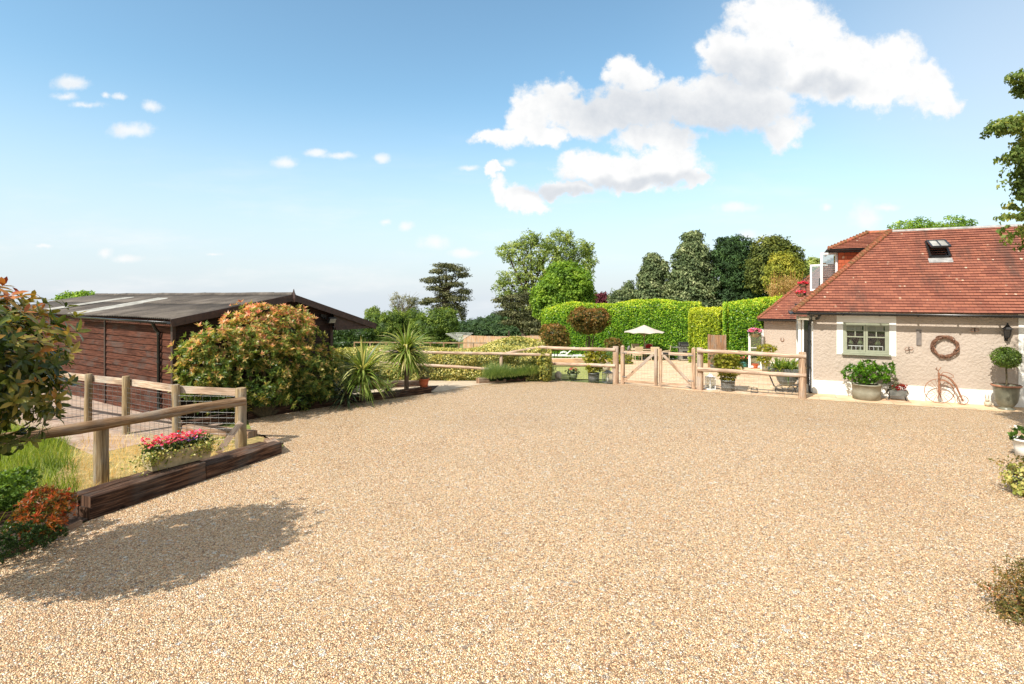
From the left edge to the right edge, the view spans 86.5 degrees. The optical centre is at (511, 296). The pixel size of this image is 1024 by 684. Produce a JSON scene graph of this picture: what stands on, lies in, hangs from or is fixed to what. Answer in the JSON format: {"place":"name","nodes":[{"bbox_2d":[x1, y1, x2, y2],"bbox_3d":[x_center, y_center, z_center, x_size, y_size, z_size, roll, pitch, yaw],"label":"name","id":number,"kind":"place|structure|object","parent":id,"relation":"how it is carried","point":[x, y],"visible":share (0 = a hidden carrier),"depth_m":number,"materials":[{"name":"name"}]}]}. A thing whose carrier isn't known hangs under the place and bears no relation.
{"place":"outdoors","nodes":[
{"label":"outdoors","id":0,"kind":"place"},
{"bbox_2d":[15,392,224,454],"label":"yard path","id":1,"kind":"structure","parent":0,"point":[77,438],"depth_m":11.88,"materials":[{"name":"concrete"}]},
{"bbox_2d":[334,380,504,393],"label":"path","id":2,"kind":"structure","parent":0,"point":[446,385],"depth_m":17.52,"materials":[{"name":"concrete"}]},
{"bbox_2d":[369,381,419,388],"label":"sleeper","id":3,"kind":"object","parent":2,"relation":"on","point":[411,384],"visible":0.41,"depth_m":16.75,"materials":[{"name":"brown wood"}]},
{"bbox_2d":[0,336,1020,523],"bbox_3d":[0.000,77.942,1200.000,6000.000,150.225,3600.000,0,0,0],"label":"ground","id":4,"kind":"structure","parent":0,"point":[232,424],"depth_m":11.93,"materials":[{"name":"soil"}]},
{"bbox_2d":[0,465,62,517],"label":"leafy perennial","id":5,"kind":"object","parent":4,"relation":"on","point":[15,484],"visible":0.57,"depth_m":6.98,"materials":[{"name":"green plant"}]},
{"bbox_2d":[0,519,68,563],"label":"periwinkle","id":6,"kind":"object","parent":4,"relation":"on","point":[14,542],"visible":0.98,"depth_m":5.81,"materials":[{"name":"green plant"}]},
{"bbox_2d":[0,511,87,552],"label":"verge soil","id":7,"kind":"structure","parent":4,"relation":"on","point":[72,519],"depth_m":6.79,"materials":[{"name":"brown soil"}]},
{"bbox_2d":[0,510,18,524],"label":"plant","id":8,"kind":"object","parent":7,"relation":"on","point":[6,517],"visible":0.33,"depth_m":6.70,"materials":[{"name":"green plant"}]},
{"bbox_2d":[1,483,81,543],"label":"nandina shrub","id":9,"kind":"object","parent":7,"relation":"on","point":[58,497],"visible":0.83,"depth_m":6.32,"materials":[{"name":"red plant"}]},
{"bbox_2d":[0,276,90,459],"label":"photinia tree","id":10,"kind":"object","parent":4,"relation":"on","point":[32,364],"visible":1,"depth_m":4.89,"materials":[{"name":"green plant"}]},
{"bbox_2d":[0,419,91,521],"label":"grass","id":11,"kind":"structure","parent":4,"relation":"on","point":[48,460],"depth_m":8.98,"materials":[{"name":"plant"}]},
{"bbox_2d":[51,290,95,299],"bbox_3d":[-27.200,1.883,33.996,3.147,4.624,1.703,0,0,0],"label":"hedgerow tree","id":12,"kind":"object","parent":4,"relation":"on","point":[67,294],"visible":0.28,"depth_m":33.72,"materials":[{"name":"green plant"}]},
{"bbox_2d":[1,372,246,484],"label":"post and rail fence","id":13,"kind":"object","parent":4,"relation":"on","point":[101,427],"visible":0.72,"depth_m":10.03,"materials":[{"name":"wood"}]},
{"bbox_2d":[79,471,205,520],"bbox_3d":[-5.099,2.747,7.630,0.229,0.166,1.620,0,0,23],"label":"sleeper","id":14,"kind":"object","parent":4,"relation":"on","point":[112,506],"visible":0.62,"depth_m":7.39,"materials":[{"name":"brown wood"}]},
{"bbox_2d":[81,460,205,507],"bbox_3d":[-5.097,2.610,7.640,0.210,0.170,1.600,0,0,23],"label":"sleeper","id":15,"kind":"object","parent":14,"relation":"on","point":[122,490],"visible":1,"depth_m":7.47,"materials":[{"name":"brown wood"}]},
{"bbox_2d":[120,428,232,475],"bbox_3d":[-5.011,2.293,8.170,0.477,0.514,1.612,0,0,32],"label":"flower trough","id":16,"kind":"object","parent":15,"relation":"on","point":[180,450],"visible":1,"depth_m":8.10,"materials":[{"name":"stone"}]},
{"bbox_2d":[50,428,282,491],"bbox_3d":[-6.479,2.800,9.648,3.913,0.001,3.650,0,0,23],"label":"dry verge","id":17,"kind":"structure","parent":4,"relation":"on","point":[252,440],"depth_m":9.18,"materials":[{"name":"yellow plant"}]},
{"bbox_2d":[68,464,182,515],"bbox_3d":[-5.312,2.681,7.719,0.208,0.298,1.620,0,0,23],"label":"sleeper","id":18,"kind":"object","parent":17,"relation":"on","point":[106,485],"visible":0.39,"depth_m":7.30,"materials":[{"name":"brown wood"}]},
{"bbox_2d":[182,423,256,438],"bbox_3d":[-5.985,2.752,11.123,1.749,0.156,0.250,0,0,19],"label":"sleeper","id":19,"kind":"object","parent":17,"relation":"on","point":[250,433],"visible":0.59,"depth_m":11.05,"materials":[{"name":"brown wood"}]},
{"bbox_2d":[200,442,265,461],"bbox_3d":[-4.725,2.717,9.110,0.210,0.226,1.381,0,0,23],"label":"sleeper","id":20,"kind":"object","parent":17,"relation":"on","point":[232,451],"visible":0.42,"depth_m":9.17,"materials":[{"name":"brown wood"}]},
{"bbox_2d":[1,289,376,420],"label":"stable block","id":21,"kind":"structure","parent":4,"relation":"on","point":[132,335],"depth_m":14.13,"materials":[{"name":"brown wood"}]},
{"bbox_2d":[206,441,281,479],"bbox_3d":[-4.497,2.712,9.069,0.231,0.235,1.481,0,0,23],"label":"sleeper","id":22,"kind":"object","parent":4,"relation":"on","point":[229,462],"visible":0.89,"depth_m":8.97,"materials":[{"name":"brown wood"}]},
{"bbox_2d":[184,385,438,420],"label":"bed soil","id":23,"kind":"structure","parent":4,"relation":"on","point":[433,387],"depth_m":12.98,"materials":[{"name":"brown soil"}]},
{"bbox_2d":[181,413,234,428],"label":"sleeper","id":24,"kind":"object","parent":23,"relation":"on","point":[227,418],"visible":0.55,"depth_m":11.96,"materials":[{"name":"brown wood"}]},
{"bbox_2d":[162,299,348,417],"bbox_3d":[-5.899,1.483,12.988,4.268,2.841,2.603,0,0,-39],"label":"photinia shrub","id":25,"kind":"object","parent":23,"relation":"on","point":[285,385],"visible":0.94,"depth_m":12.44,"materials":[{"name":"green plant"}]},
{"bbox_2d":[247,403,298,419],"bbox_3d":[-5.742,2.737,13.040,0.230,0.186,1.256,0,0,40],"label":"sleeper","id":26,"kind":"object","parent":23,"relation":"on","point":[284,409],"visible":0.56,"depth_m":13.11,"materials":[{"name":"brown wood"}]},
{"bbox_2d":[297,395,352,410],"bbox_3d":[-4.819,2.737,14.060,0.230,0.186,1.456,0,0,44],"label":"sleeper","id":27,"kind":"object","parent":23,"relation":"on","point":[318,405],"visible":0.34,"depth_m":13.94,"materials":[{"name":"brown wood"}]},
{"bbox_2d":[318,360,372,410],"bbox_3d":[-4.267,2.222,13.879,1.524,1.462,1.610,0,0,0],"label":"cordyline","id":28,"kind":"object","parent":23,"relation":"on","point":[344,394],"visible":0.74,"depth_m":13.75,"materials":[{"name":"green plant"}]},
{"bbox_2d":[325,339,400,406],"bbox_3d":[-3.913,1.929,14.361,2.047,1.983,2.114,0,0,0],"label":"cordyline","id":29,"kind":"object","parent":23,"relation":"on","point":[364,363],"visible":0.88,"depth_m":14.19,"materials":[{"name":"green plant"}]},
{"bbox_2d":[353,391,394,402],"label":"sleeper","id":30,"kind":"object","parent":23,"relation":"on","point":[377,395],"visible":0.53,"depth_m":14.90,"materials":[{"name":"brown wood"}]},
{"bbox_2d":[371,322,438,388],"bbox_3d":[-3.059,1.667,15.601,2.056,2.266,2.020,0,0,0],"label":"cordyline","id":31,"kind":"object","parent":23,"relation":"on","point":[408,351],"visible":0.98,"depth_m":15.39,"materials":[{"name":"green plant"}]},
{"bbox_2d":[333,328,377,349],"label":"field bush","id":32,"kind":"object","parent":4,"relation":"on","point":[343,338],"visible":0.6,"depth_m":59.17,"materials":[{"name":"green plant"}]},
{"bbox_2d":[364,305,379,317],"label":"field bush","id":33,"kind":"object","parent":4,"relation":"on","point":[374,309],"visible":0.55,"depth_m":69.70,"materials":[{"name":"green plant"}]},
{"bbox_2d":[364,307,408,345],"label":"field bush","id":34,"kind":"object","parent":4,"relation":"on","point":[388,322],"visible":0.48,"depth_m":61.17,"materials":[{"name":"green plant"}]},
{"bbox_2d":[388,292,420,312],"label":"bare tree","id":35,"kind":"object","parent":4,"relation":"on","point":[410,302],"visible":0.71,"depth_m":71.76,"materials":[{"name":"green plant"}]},
{"bbox_2d":[394,307,424,338],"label":"field bush","id":36,"kind":"object","parent":4,"relation":"on","point":[410,314],"visible":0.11,"depth_m":63.27,"materials":[{"name":"green plant"}]},
{"bbox_2d":[393,386,431,397],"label":"sleeper","id":37,"kind":"object","parent":4,"relation":"on","point":[411,392],"visible":0.87,"depth_m":15.53,"materials":[{"name":"brown wood"}]},
{"bbox_2d":[416,365,432,386],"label":"potted plant","id":38,"kind":"object","parent":37,"relation":"on","point":[423,381],"visible":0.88,"depth_m":15.86,"materials":[{"name":"green plant"}]},
{"bbox_2d":[354,342,486,348],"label":"paddock fence","id":39,"kind":"object","parent":4,"relation":"on","point":[459,343],"visible":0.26,"depth_m":43.52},
{"bbox_2d":[408,306,461,347],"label":"field bush","id":40,"kind":"object","parent":4,"relation":"on","point":[441,323],"visible":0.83,"depth_m":59.16,"materials":[{"name":"green plant"}]},
{"bbox_2d":[333,344,552,380],"bbox_3d":[-2.424,2.506,20.663,7.921,1.556,3.482,0,0,4],"label":"variegated hedge","id":41,"kind":"object","parent":4,"relation":"on","point":[447,374],"visible":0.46,"depth_m":19.14,"materials":[{"name":"green plant"}]},
{"bbox_2d":[418,262,472,320],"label":"cedar tree","id":42,"kind":"object","parent":4,"relation":"on","point":[446,294],"visible":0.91,"depth_m":79.20,"materials":[{"name":"green plant"}]},
{"bbox_2d":[379,345,548,369],"bbox_3d":[-1.633,2.388,19.071,5.838,1.282,0.809,0,0,0],"label":"hedge fence","id":43,"kind":"object","parent":4,"relation":"on","point":[513,353],"visible":0.69,"depth_m":18.68,"materials":[{"name":"wood"}]},
{"bbox_2d":[459,312,518,329],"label":"distant wood","id":44,"kind":"object","parent":4,"relation":"on","point":[491,319],"visible":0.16,"depth_m":216.36,"materials":[{"name":"plant"}]},
{"bbox_2d":[476,377,505,383],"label":"sleeper","id":45,"kind":"object","parent":4,"relation":"on","point":[482,380],"visible":0.41,"depth_m":18.04,"materials":[{"name":"brown wood"}]},
{"bbox_2d":[455,324,540,338],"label":"hedgerow","id":46,"kind":"object","parent":4,"relation":"on","point":[478,330],"visible":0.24,"depth_m":98.84,"materials":[{"name":"green plant"}]},
{"bbox_2d":[463,335,540,347],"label":"board fence","id":47,"kind":"object","parent":4,"relation":"on","point":[471,338],"visible":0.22,"depth_m":57.99,"materials":[{"name":"wood"}]},
{"bbox_2d":[482,336,545,352],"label":"golden hedge","id":48,"kind":"object","parent":4,"relation":"on","point":[521,341],"visible":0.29,"depth_m":21.70,"materials":[{"name":"yellow plant"}]},
{"bbox_2d":[476,358,556,381],"bbox_3d":[0.230,2.494,18.806,3.932,0.851,2.082,0,0,-30],"label":"lavender bush","id":49,"kind":"object","parent":4,"relation":"on","point":[491,372],"visible":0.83,"depth_m":18.39,"materials":[{"name":"green plant"}]},
{"bbox_2d":[490,291,543,335],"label":"cypress tree","id":50,"kind":"object","parent":4,"relation":"on","point":[524,323],"visible":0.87,"depth_m":67.50,"materials":[{"name":"green plant"}]},
{"bbox_2d":[536,352,551,381],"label":"fence corner shrub","id":51,"kind":"object","parent":4,"relation":"on","point":[543,363],"visible":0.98,"depth_m":18.58,"materials":[{"name":"green plant"}]},
{"bbox_2d":[490,227,599,335],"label":"oak tree","id":52,"kind":"object","parent":4,"relation":"on","point":[521,277],"visible":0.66,"depth_m":74.39,"materials":[{"name":"green plant"}]},
{"bbox_2d":[538,322,571,357],"bbox_3d":[2.593,2.807,33.003,2.039,2.505,2.116,0,0,0],"label":"bronze shrub","id":53,"kind":"object","parent":4,"relation":"on","point":[552,335],"visible":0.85,"depth_m":32.50,"materials":[{"name":"brown plant"}]},
{"bbox_2d":[528,260,597,320],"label":"maple tree","id":54,"kind":"object","parent":4,"relation":"on","point":[561,282],"visible":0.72,"depth_m":53.80,"materials":[{"name":"green plant"}]},
{"bbox_2d":[565,367,579,379],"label":"potted flowers","id":55,"kind":"object","parent":4,"relation":"on","point":[571,376],"visible":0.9,"depth_m":19.33,"materials":[{"name":"green plant"}]},
{"bbox_2d":[565,306,611,353],"bbox_3d":[5.046,2.413,35.422,3.095,3.683,2.352,0,0,0],"label":"photinia standard","id":56,"kind":"object","parent":4,"relation":"on","point":[588,321],"visible":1,"depth_m":34.82,"materials":[{"name":"brown plant"}]},
{"bbox_2d":[582,347,606,382],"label":"potted shrub","id":57,"kind":"object","parent":4,"relation":"on","point":[593,357],"visible":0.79,"depth_m":18.32,"materials":[{"name":"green plant"}]},
{"bbox_2d":[594,291,608,303],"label":"copper tree","id":58,"kind":"object","parent":4,"relation":"on","point":[601,296],"visible":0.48,"depth_m":59.44,"materials":[{"name":"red plant"}]},
{"bbox_2d":[603,337,624,352],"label":"bronze shrub","id":59,"kind":"object","parent":4,"relation":"on","point":[609,343],"visible":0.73,"depth_m":32.81,"materials":[{"name":"brown plant"}]},
{"bbox_2d":[606,354,633,363],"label":"golden shrub","id":60,"kind":"object","parent":4,"relation":"on","point":[627,361],"visible":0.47,"depth_m":30.85,"materials":[{"name":"yellow plant"}]},
{"bbox_2d":[541,298,701,359],"bbox_3d":[7.880,2.509,40.243,11.721,4.866,2.370,0,0,24],"label":"laurel hedge","id":61,"kind":"object","parent":4,"relation":"on","point":[669,318],"visible":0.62,"depth_m":38.81,"materials":[{"name":"green plant"}]},
{"bbox_2d":[605,280,637,303],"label":"conifer","id":62,"kind":"object","parent":4,"relation":"on","point":[622,294],"visible":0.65,"depth_m":54.43,"materials":[{"name":"green plant"}]},
{"bbox_2d":[629,252,670,299],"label":"conifer","id":63,"kind":"object","parent":4,"relation":"on","point":[651,279],"visible":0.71,"depth_m":51.27,"materials":[{"name":"green plant"}]},
{"bbox_2d":[660,229,724,306],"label":"conifer","id":64,"kind":"object","parent":4,"relation":"on","point":[687,280],"visible":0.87,"depth_m":49.00,"materials":[{"name":"green plant"}]},
{"bbox_2d":[705,234,767,307],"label":"conifer","id":65,"kind":"object","parent":4,"relation":"on","point":[729,256],"visible":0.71,"depth_m":49.00,"materials":[{"name":"green plant"}]},
{"bbox_2d":[722,295,783,365],"bbox_3d":[13.479,1.845,29.212,4.160,4.101,2.318,0,0,21],"label":"laurel hedge","id":66,"kind":"object","parent":4,"relation":"on","point":[743,314],"visible":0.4,"depth_m":28.67,"materials":[{"name":"green plant"}]},
{"bbox_2d":[739,234,808,296],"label":"yew tree","id":67,"kind":"object","parent":4,"relation":"on","point":[757,260],"visible":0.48,"depth_m":45.35,"materials":[{"name":"green plant"}]},
{"bbox_2d":[759,249,807,295],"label":"golden yew","id":68,"kind":"object","parent":4,"relation":"on","point":[787,262],"visible":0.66,"depth_m":41.88,"materials":[{"name":"yellow plant"}]},
{"bbox_2d":[802,256,819,274],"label":"distant tree","id":69,"kind":"object","parent":4,"relation":"on","point":[813,260],"visible":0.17,"depth_m":47.54,"materials":[{"name":"green plant"}]},
{"bbox_2d":[887,215,977,229],"bbox_3d":[26.208,-0.475,33.882,5.850,9.353,3.353,0,0,0],"label":"distant tree","id":70,"kind":"object","parent":4,"relation":"on","point":[962,222],"visible":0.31,"depth_m":33.74,"materials":[{"name":"green plant"}]},
{"bbox_2d":[979,67,1023,251],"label":"weeping tree","id":71,"kind":"object","parent":4,"relation":"on","point":[1011,124],"visible":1,"depth_m":9.08,"materials":[{"name":"green plant"}]},
{"bbox_2d":[0,380,1023,683],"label":"gravel drive","id":72,"kind":"structure","parent":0,"point":[554,410],"depth_m":6.05,"materials":[{"name":"gravel"}]},
{"bbox_2d":[0,520,81,560],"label":"edging board","id":73,"kind":"object","parent":72,"relation":"on","point":[76,524],"visible":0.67,"depth_m":6.51,"materials":[{"name":"brown wood"}]},
{"bbox_2d":[696,347,806,398],"bbox_3d":[6.793,2.215,15.600,2.906,1.370,0.279,0,0,28],"label":"rail fence","id":74,"kind":"object","parent":72,"relation":"on","point":[801,375],"visible":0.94,"depth_m":15.37,"materials":[{"name":"wood"}]},
{"bbox_2d":[973,554,1023,624],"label":"barberry shrub","id":75,"kind":"object","parent":72,"relation":"on","point":[1016,609],"visible":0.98,"depth_m":4.88,"materials":[{"name":"brown plant"}]},
{"bbox_2d":[988,454,1023,496],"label":"shrub","id":76,"kind":"object","parent":72,"relation":"on","point":[1013,474],"visible":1,"depth_m":7.69,"materials":[{"name":"plant"}]},
{"bbox_2d":[1007,424,1023,457],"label":"potted geranium","id":77,"kind":"object","parent":72,"relation":"on","point":[1018,443],"visible":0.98,"depth_m":9.49,"materials":[{"name":"white paint"}]},
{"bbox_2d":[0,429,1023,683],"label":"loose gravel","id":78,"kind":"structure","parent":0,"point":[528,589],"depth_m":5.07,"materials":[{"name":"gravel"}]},
{"bbox_2d":[0,0,1023,321],"label":"sky","id":79,"kind":"structure","parent":0,"point":[333,153],"materials":[{"name":"blue"}]},
{"bbox_2d":[542,365,611,378],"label":"lawn","id":80,"kind":"structure","parent":0,"point":[565,374],"depth_m":23.55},
{"bbox_2d":[551,358,605,362],"bbox_3d":[3.388,3.323,28.300,2.998,0.238,0.500,0,0,-12],"label":"raised bed edge","id":81,"kind":"object","parent":80,"relation":"on","point":[572,360],"visible":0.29,"depth_m":28.00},
{"bbox_2d":[606,360,1023,412],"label":"patio","id":82,"kind":"structure","parent":0,"point":[646,368],"depth_m":17.16,"materials":[{"name":"stone"}]},
{"bbox_2d":[540,346,618,384],"bbox_3d":[2.296,2.358,18.632,2.925,1.449,0.359,0,0,34],"label":"rail fence","id":83,"kind":"object","parent":82,"relation":"on","point":[614,366],"visible":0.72,"depth_m":18.18,"materials":[{"name":"wood"}]},
{"bbox_2d":[621,345,657,384],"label":"garden gate","id":84,"kind":"structure","parent":82,"relation":"on","point":[624,377],"depth_m":17.34,"materials":[{"name":"wood"}]},
{"bbox_2d":[624,325,663,359],"bbox_3d":[8.822,3.071,36.300,2.659,2.344,2.659,0,0,0],"label":"parasol","id":85,"kind":"object","parent":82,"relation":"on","point":[645,330],"visible":0.89,"depth_m":35.80,"materials":[{"name":"beige fabric"}]},
{"bbox_2d":[659,347,695,388],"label":"garden gate","id":86,"kind":"structure","parent":82,"relation":"on","point":[691,382],"depth_m":16.61,"materials":[{"name":"wood"}]},
{"bbox_2d":[672,341,690,360],"bbox_3d":[11.130,3.541,35.161,1.500,1.236,0.629,0,0,5],"label":"barbecue","id":87,"kind":"object","parent":82,"relation":"on","point":[682,347],"visible":0.63,"depth_m":34.96,"materials":[{"name":"metal"}]},
{"bbox_2d":[687,306,728,362],"bbox_3d":[11.832,2.368,32.597,2.237,3.622,2.218,0,0,32],"label":"laurel hedge","id":88,"kind":"object","parent":82,"relation":"on","point":[704,322],"visible":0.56,"depth_m":31.93,"materials":[{"name":"green plant"}]},
{"bbox_2d":[705,373,715,389],"bbox_3d":[5.971,2.545,16.381,0.284,0.510,0.284,0,0,-39],"label":"garden lantern","id":89,"kind":"object","parent":82,"relation":"on","point":[710,376],"visible":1,"depth_m":16.32,"materials":[{"name":"white plastic"}]},
{"bbox_2d":[708,334,725,366],"bbox_3d":[10.316,2.764,27.396,0.877,1.688,0.141,0,0,24],"label":"screen fence","id":90,"kind":"object","parent":82,"relation":"on","point":[716,342],"visible":0.4,"depth_m":27.37,"materials":[{"name":"wood"}]},
{"bbox_2d":[713,353,743,391],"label":"potted shrub","id":91,"kind":"object","parent":82,"relation":"on","point":[731,361],"visible":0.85,"depth_m":16.00,"materials":[{"name":"green plant"}]},
{"bbox_2d":[738,356,751,366],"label":"potted geranium","id":92,"kind":"object","parent":82,"relation":"on","point":[743,361],"visible":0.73,"depth_m":27.48,"materials":[{"name":"teal ceramic"}]},
{"bbox_2d":[756,343,777,370],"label":"potted shrub","id":93,"kind":"object","parent":82,"relation":"on","point":[767,347],"visible":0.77,"depth_m":24.41,"materials":[{"name":"yellow plant"}]},
{"bbox_2d":[763,270,802,296],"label":"bamboo clump","id":94,"kind":"object","parent":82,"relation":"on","point":[774,288],"visible":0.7,"depth_m":35.93,"materials":[{"name":"yellow plant"}]},
{"bbox_2d":[762,357,806,392],"bbox_3d":[7.898,2.158,15.726,1.389,1.184,1.068,0,0,-42],"label":"jardiniere","id":95,"kind":"object","parent":82,"relation":"on","point":[788,366],"visible":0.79,"depth_m":15.64,"materials":[{"name":"plant"}]},
{"bbox_2d":[776,376,796,385],"bbox_3d":[8.636,2.535,17.107,0.700,0.530,0.700,0,0,0],"label":"planter pot","id":96,"kind":"object","parent":82,"relation":"on","point":[793,380],"visible":0.33,"depth_m":16.90,"materials":[{"name":"metal"}]},
{"bbox_2d":[840,359,895,400],"bbox_3d":[9.695,2.255,14.845,1.283,1.089,0.945,0,0,0],"label":"potted shrub","id":97,"kind":"object","parent":82,"relation":"on","point":[867,390],"visible":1,"depth_m":14.68,"materials":[{"name":"green plant"}]},
{"bbox_2d":[748,224,1023,407],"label":"bungalow","id":98,"kind":"object","parent":82,"relation":"on","point":[893,291],"visible":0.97,"depth_m":15.20,"materials":[{"name":"white paint"}]},
{"bbox_2d":[747,323,761,336],"bbox_3d":[11.725,1.632,26.191,0.742,0.696,0.678,0,0,0],"label":"hanging basket","id":99,"kind":"object","parent":98,"relation":"hanging from","point":[751,330],"visible":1,"depth_m":26.10,"materials":[{"name":"plant"}]},
{"bbox_2d":[748,329,763,367],"bbox_3d":[11.883,2.520,26.506,0.735,1.880,0.050,0,0,-2],"label":"patio door","id":100,"kind":"structure","parent":98,"relation":"in","point":[762,334],"depth_m":26.49,"materials":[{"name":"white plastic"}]},
{"bbox_2d":[847,337,882,350],"bbox_3d":[10.021,1.373,15.476,0.866,0.420,0.180,0,0,27],"label":"ornament row","id":101,"kind":"object","parent":98,"relation":"on","point":[850,345],"visible":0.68,"depth_m":15.48,"materials":[{"name":"white paint"}]},
{"bbox_2d":[842,322,890,355],"bbox_3d":[9.898,1.189,15.230,1.150,0.907,0.200,0,0,27],"label":"window","id":102,"kind":"structure","parent":98,"relation":"in","point":[847,326],"depth_m":15.23,"materials":[{"name":"green paint"}]},
{"bbox_2d":[916,330,921,344],"bbox_3d":[10.969,1.109,14.671,0.110,0.420,0.020,0,0,27],"label":"slate plaque","id":103,"kind":"object","parent":98,"relation":"attached to","point":[918,337],"visible":1,"depth_m":14.66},
{"bbox_2d":[930,335,959,358],"bbox_3d":[11.440,1.334,14.384,0.633,0.625,0.102,0,0,27],"label":"twig wreath","id":104,"kind":"object","parent":98,"relation":"attached to","point":[935,340],"visible":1,"depth_m":14.37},
{"bbox_2d":[1002,323,1012,340],"bbox_3d":[12.541,0.898,13.780,0.220,0.480,0.215,0,0,27],"label":"wall lantern","id":105,"kind":"object","parent":98,"relation":"attached to","point":[1007,329],"depth_m":13.74,"materials":[{"name":"black metal"}]},
{"bbox_2d":[886,376,908,400],"bbox_3d":[10.354,2.473,14.640,0.563,0.664,0.342,0,0,8],"label":"basket planter","id":106,"kind":"object","parent":82,"relation":"on","point":[892,390],"visible":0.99,"depth_m":14.57,"materials":[{"name":"metal"}]},
{"bbox_2d":[924,367,968,404],"bbox_3d":[11.322,2.326,14.198,0.930,0.948,0.206,0,0,27],"label":"bicycle ornament","id":107,"kind":"object","parent":82,"relation":"on","point":[952,381],"visible":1,"depth_m":14.21,"materials":[{"name":"metal"}]},
{"bbox_2d":[989,345,1023,410],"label":"topiary tree","id":108,"kind":"object","parent":82,"relation":"on","point":[1006,395],"visible":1,"depth_m":13.35,"materials":[{"name":"green plant"}]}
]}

